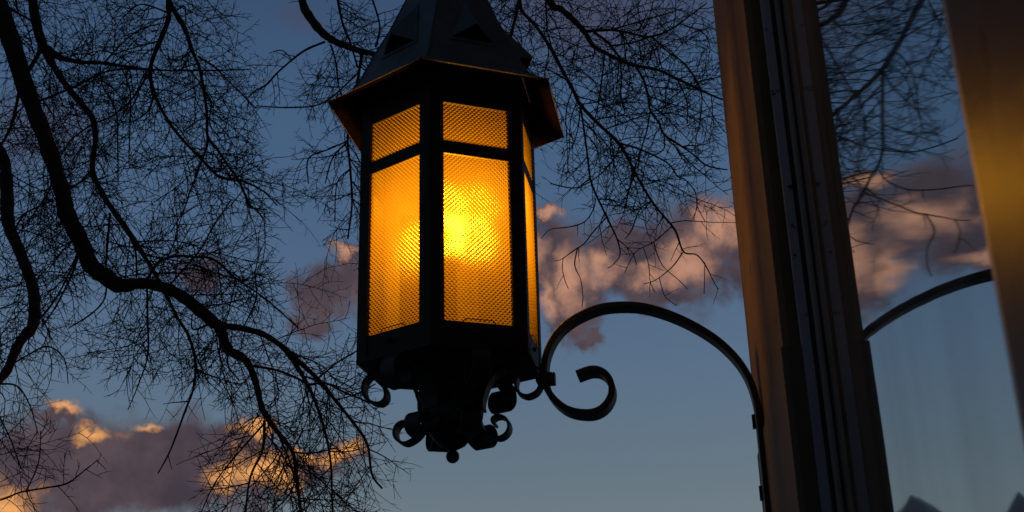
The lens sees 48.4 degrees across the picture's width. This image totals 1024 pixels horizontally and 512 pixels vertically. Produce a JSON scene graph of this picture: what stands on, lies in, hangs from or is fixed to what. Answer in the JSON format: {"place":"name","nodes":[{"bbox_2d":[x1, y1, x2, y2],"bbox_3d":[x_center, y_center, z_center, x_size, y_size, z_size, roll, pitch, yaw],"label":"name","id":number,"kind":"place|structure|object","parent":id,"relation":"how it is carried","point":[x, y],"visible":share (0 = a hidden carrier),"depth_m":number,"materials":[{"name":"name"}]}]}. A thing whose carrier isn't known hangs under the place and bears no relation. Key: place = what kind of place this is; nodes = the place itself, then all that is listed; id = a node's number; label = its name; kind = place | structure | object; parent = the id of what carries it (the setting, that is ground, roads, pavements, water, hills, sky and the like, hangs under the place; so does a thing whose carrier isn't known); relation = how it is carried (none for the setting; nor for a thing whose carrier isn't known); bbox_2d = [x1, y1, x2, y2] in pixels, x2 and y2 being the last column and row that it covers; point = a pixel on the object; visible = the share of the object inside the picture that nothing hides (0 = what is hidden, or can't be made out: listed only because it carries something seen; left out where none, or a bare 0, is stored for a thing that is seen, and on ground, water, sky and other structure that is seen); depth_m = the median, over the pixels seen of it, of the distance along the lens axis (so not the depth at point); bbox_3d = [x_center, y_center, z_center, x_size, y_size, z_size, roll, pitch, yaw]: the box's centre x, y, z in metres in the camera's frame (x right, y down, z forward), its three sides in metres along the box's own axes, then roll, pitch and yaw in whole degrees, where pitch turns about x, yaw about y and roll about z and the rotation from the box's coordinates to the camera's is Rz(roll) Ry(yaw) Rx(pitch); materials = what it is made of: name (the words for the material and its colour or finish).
{"place":"outdoors","nodes":[
{"label":"outdoors","id":0,"kind":"place"},
{"bbox_2d":[0,0,762,511],"label":"sky","id":1,"kind":"structure","parent":0,"point":[679,435],"materials":[{"name":"blue"}]},
{"bbox_2d":[713,0,1023,511],"bbox_3d":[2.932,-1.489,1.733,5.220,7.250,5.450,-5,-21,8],"label":"building","id":2,"kind":"structure","parent":0,"point":[876,154],"depth_m":1.35,"materials":[{"name":"painted wood"},{"name":"glass"},{"name":"metal"}]},
{"bbox_2d":[326,0,770,511],"bbox_3d":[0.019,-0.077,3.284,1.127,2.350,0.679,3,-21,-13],"label":"wall lantern","id":3,"kind":"object","parent":2,"relation":"attached to","point":[445,112],"depth_m":3.05,"materials":[{"name":"brown metal"}]},
{"bbox_2d":[760,0,1023,511],"bbox_3d":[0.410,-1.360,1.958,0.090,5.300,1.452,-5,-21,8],"label":"window","id":4,"kind":"structure","parent":2,"relation":"in","point":[896,290],"depth_m":1.28,"materials":[{"name":"clear glass"}]},
{"label":"ground","id":5,"kind":"structure","parent":0,"visible":0},
{"bbox_2d":[0,0,735,511],"bbox_3d":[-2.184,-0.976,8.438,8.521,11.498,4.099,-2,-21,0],"label":"bare tree","id":6,"kind":"object","parent":5,"relation":"on","point":[44,132],"visible":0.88,"depth_m":8.07,"materials":[{"name":"brown plant"}]}
]}

